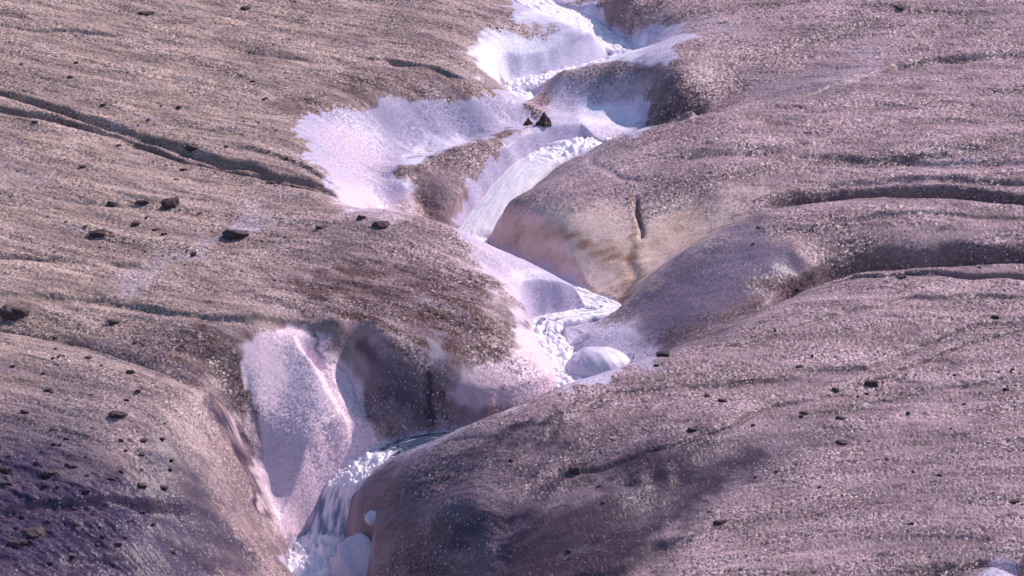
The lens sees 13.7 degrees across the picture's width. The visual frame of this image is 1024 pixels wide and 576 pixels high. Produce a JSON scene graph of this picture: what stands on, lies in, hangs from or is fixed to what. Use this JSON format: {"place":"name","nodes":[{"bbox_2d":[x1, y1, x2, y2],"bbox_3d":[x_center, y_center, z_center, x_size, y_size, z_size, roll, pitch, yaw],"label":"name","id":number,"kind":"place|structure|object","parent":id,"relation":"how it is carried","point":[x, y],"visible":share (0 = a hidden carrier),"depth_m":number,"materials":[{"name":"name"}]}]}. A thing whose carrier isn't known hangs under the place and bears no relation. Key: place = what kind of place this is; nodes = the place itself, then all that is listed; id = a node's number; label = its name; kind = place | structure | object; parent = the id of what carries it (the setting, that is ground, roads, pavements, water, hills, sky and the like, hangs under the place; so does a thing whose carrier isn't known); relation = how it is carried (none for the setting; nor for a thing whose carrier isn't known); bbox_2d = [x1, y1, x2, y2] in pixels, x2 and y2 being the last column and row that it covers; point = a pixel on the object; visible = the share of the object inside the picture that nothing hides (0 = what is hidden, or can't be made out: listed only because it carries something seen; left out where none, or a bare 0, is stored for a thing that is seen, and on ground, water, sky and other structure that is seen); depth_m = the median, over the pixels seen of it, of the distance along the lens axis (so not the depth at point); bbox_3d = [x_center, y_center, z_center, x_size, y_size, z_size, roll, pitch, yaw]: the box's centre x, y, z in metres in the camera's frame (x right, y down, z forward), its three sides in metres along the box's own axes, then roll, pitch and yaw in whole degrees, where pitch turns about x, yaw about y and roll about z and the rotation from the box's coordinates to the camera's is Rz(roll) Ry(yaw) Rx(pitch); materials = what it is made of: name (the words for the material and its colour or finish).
{"place":"outdoors","nodes":[
{"label":"outdoors","id":0,"kind":"place"},
{"bbox_2d":[286,135,621,575],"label":"water","id":1,"kind":"structure","parent":0,"point":[313,552],"depth_m":99.44,"materials":[{"name":"white liquid"}]},
{"bbox_2d":[546,139,568,146],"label":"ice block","id":2,"kind":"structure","parent":1,"relation":"on","point":[551,144],"depth_m":109.44,"materials":[{"name":"white ice"}]},
{"bbox_2d":[0,0,1023,575],"bbox_3d":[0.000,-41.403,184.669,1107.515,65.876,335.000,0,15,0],"label":"glacier","id":3,"kind":"object","parent":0,"point":[284,360],"visible":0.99,"depth_m":100.00,"materials":[{"name":"ice"}]},
{"bbox_2d":[0,466,11,473],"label":"stone","id":4,"kind":"object","parent":3,"relation":"on","point":[5,469],"visible":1,"depth_m":91.71,"materials":[{"name":"grey stone"}]},
{"bbox_2d":[0,481,12,485],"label":"stone","id":5,"kind":"object","parent":3,"relation":"on","point":[6,483],"visible":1,"depth_m":91.21,"materials":[{"name":"stone"}]},
{"bbox_2d":[0,304,30,319],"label":"stone","id":6,"kind":"object","parent":3,"relation":"on","point":[10,311],"visible":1,"depth_m":98.48,"materials":[{"name":"stone"}]},
{"bbox_2d":[7,539,27,548],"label":"stone","id":7,"kind":"object","parent":3,"relation":"on","point":[17,544],"visible":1,"depth_m":89.15,"materials":[{"name":"grey stone"}]},
{"bbox_2d":[20,409,28,413],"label":"stone","id":8,"kind":"object","parent":3,"relation":"on","point":[22,411],"visible":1,"depth_m":94.03,"materials":[{"name":"brown stone"}]},
{"bbox_2d":[20,526,45,537],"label":"stone","id":9,"kind":"object","parent":3,"relation":"on","point":[35,532],"visible":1,"depth_m":89.50,"materials":[{"name":"grey stone"}]},
{"bbox_2d":[40,469,57,476],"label":"stone","id":10,"kind":"object","parent":3,"relation":"on","point":[47,473],"visible":1,"depth_m":91.51,"materials":[{"name":"grey stone"}]},
{"bbox_2d":[64,463,77,468],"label":"stone","id":11,"kind":"object","parent":3,"relation":"on","point":[69,465],"visible":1,"depth_m":91.88,"materials":[{"name":"grey stone"}]},
{"bbox_2d":[83,489,89,493],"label":"pebble","id":12,"kind":"object","parent":3,"relation":"on","point":[86,491],"visible":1,"depth_m":91.09,"materials":[{"name":"stone"}]},
{"bbox_2d":[88,228,105,237],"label":"stone","id":13,"kind":"object","parent":3,"relation":"on","point":[100,233],"visible":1,"depth_m":102.28,"materials":[{"name":"brown stone"}]},
{"bbox_2d":[106,201,117,206],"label":"stone","id":14,"kind":"object","parent":3,"relation":"on","point":[110,204],"visible":1,"depth_m":103.86,"materials":[{"name":"stone"}]},
{"bbox_2d":[107,319,120,324],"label":"stone","id":15,"kind":"object","parent":3,"relation":"on","point":[112,321],"visible":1,"depth_m":98.16,"materials":[{"name":"stone"}]},
{"bbox_2d":[108,410,127,418],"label":"stone","id":16,"kind":"object","parent":3,"relation":"on","point":[115,414],"visible":1,"depth_m":93.55,"materials":[{"name":"grey stone"}]},
{"bbox_2d":[131,221,140,225],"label":"stone","id":17,"kind":"object","parent":3,"relation":"on","point":[133,223],"visible":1,"depth_m":102.79,"materials":[{"name":"stone"}]},
{"bbox_2d":[135,199,149,205],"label":"stone","id":18,"kind":"object","parent":3,"relation":"on","point":[143,202],"visible":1,"depth_m":103.83,"materials":[{"name":"stone"}]},
{"bbox_2d":[137,483,147,487],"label":"stone","id":19,"kind":"object","parent":3,"relation":"on","point":[143,485],"visible":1,"depth_m":91.78,"materials":[{"name":"grey stone"}]},
{"bbox_2d":[138,11,154,15],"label":"stone","id":20,"kind":"object","parent":3,"relation":"on","point":[146,13],"visible":1,"depth_m":115.16,"materials":[{"name":"grey stone"}]},
{"bbox_2d":[160,485,168,489],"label":"stone","id":21,"kind":"object","parent":3,"relation":"on","point":[163,487],"visible":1,"depth_m":92.11,"materials":[{"name":"grey stone"}]},
{"bbox_2d":[160,197,178,209],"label":"stone","id":22,"kind":"object","parent":3,"relation":"on","point":[168,203],"visible":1,"depth_m":103.64,"materials":[{"name":"stone"}]},
{"bbox_2d":[185,145,197,151],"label":"stone","id":23,"kind":"object","parent":3,"relation":"on","point":[190,148],"visible":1,"depth_m":106.90,"materials":[{"name":"stone"}]},
{"bbox_2d":[222,229,249,239],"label":"stone","id":24,"kind":"object","parent":3,"relation":"on","point":[229,234],"visible":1,"depth_m":101.98,"materials":[{"name":"stone"}]},
{"bbox_2d":[240,6,250,9],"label":"stone","id":25,"kind":"object","parent":3,"relation":"on","point":[245,7],"visible":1,"depth_m":115.33,"materials":[{"name":"grey stone"}]},
{"bbox_2d":[330,532,370,575],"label":"ice lump","id":26,"kind":"object","parent":3,"relation":"on","point":[351,557],"visible":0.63,"depth_m":94.02,"materials":[{"name":"white ice"}]},
{"bbox_2d":[357,215,365,219],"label":"stone","id":27,"kind":"object","parent":3,"relation":"on","point":[359,217],"visible":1,"depth_m":101.95,"materials":[{"name":"brown stone"}]},
{"bbox_2d":[364,510,376,526],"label":"ice lump","id":28,"kind":"object","parent":3,"relation":"on","point":[370,516],"visible":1,"depth_m":93.92,"materials":[{"name":"white ice"}]},
{"bbox_2d":[371,221,389,228],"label":"stone","id":29,"kind":"object","parent":3,"relation":"on","point":[382,224],"visible":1,"depth_m":101.50,"materials":[{"name":"stone"}]},
{"bbox_2d":[524,118,533,125],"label":"dirt cone","id":30,"kind":"object","parent":3,"relation":"on","point":[528,121],"visible":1,"depth_m":110.41,"materials":[{"name":"soil"}]},
{"bbox_2d":[536,112,551,126],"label":"dirt cone","id":31,"kind":"object","parent":3,"relation":"on","point":[544,120],"visible":1,"depth_m":109.64,"materials":[{"name":"soil"}]},
{"bbox_2d":[569,466,581,473],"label":"stone","id":32,"kind":"object","parent":3,"relation":"on","point":[574,469],"visible":1,"depth_m":91.75,"materials":[{"name":"grey stone"}]},
{"bbox_2d":[567,347,629,377],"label":"ice lump","id":33,"kind":"object","parent":3,"relation":"on","point":[586,362],"visible":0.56,"depth_m":98.31,"materials":[{"name":"white ice"}]},
{"bbox_2d":[656,350,669,355],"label":"stone","id":34,"kind":"object","parent":3,"relation":"on","point":[665,353],"visible":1,"depth_m":95.46,"materials":[{"name":"stone"}]},
{"bbox_2d":[687,427,697,431],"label":"stone","id":35,"kind":"object","parent":3,"relation":"on","point":[691,429],"visible":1,"depth_m":92.66,"materials":[{"name":"stone"}]},
{"bbox_2d":[713,520,726,524],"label":"stone","id":36,"kind":"object","parent":3,"relation":"on","point":[718,522],"visible":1,"depth_m":89.74,"materials":[{"name":"grey stone"}]},
{"bbox_2d":[718,398,726,401],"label":"stone","id":37,"kind":"object","parent":3,"relation":"on","point":[722,399],"visible":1,"depth_m":93.98,"materials":[{"name":"stone"}]},
{"bbox_2d":[835,439,848,444],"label":"stone","id":38,"kind":"object","parent":3,"relation":"on","point":[841,442],"visible":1,"depth_m":92.55,"materials":[{"name":"grey stone"}]},
{"bbox_2d":[864,380,878,386],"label":"stone","id":39,"kind":"object","parent":3,"relation":"on","point":[871,383],"visible":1,"depth_m":94.94,"materials":[{"name":"stone"}]},
{"bbox_2d":[893,5,904,9],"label":"stone","id":40,"kind":"object","parent":3,"relation":"on","point":[900,7],"visible":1,"depth_m":114.98,"materials":[{"name":"grey stone"}]},
{"bbox_2d":[895,275,906,278],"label":"stone","id":41,"kind":"object","parent":3,"relation":"on","point":[901,276],"visible":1,"depth_m":99.80,"materials":[{"name":"stone"}]},
{"bbox_2d":[1009,499,1020,503],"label":"stone","id":42,"kind":"object","parent":3,"relation":"on","point":[1014,501],"visible":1,"depth_m":90.16,"materials":[{"name":"grey stone"}]},
{"bbox_2d":[503,0,639,102],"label":"water","id":43,"kind":"structure","parent":0,"point":[613,44],"depth_m":115.19,"materials":[{"name":"white liquid"}]}
]}

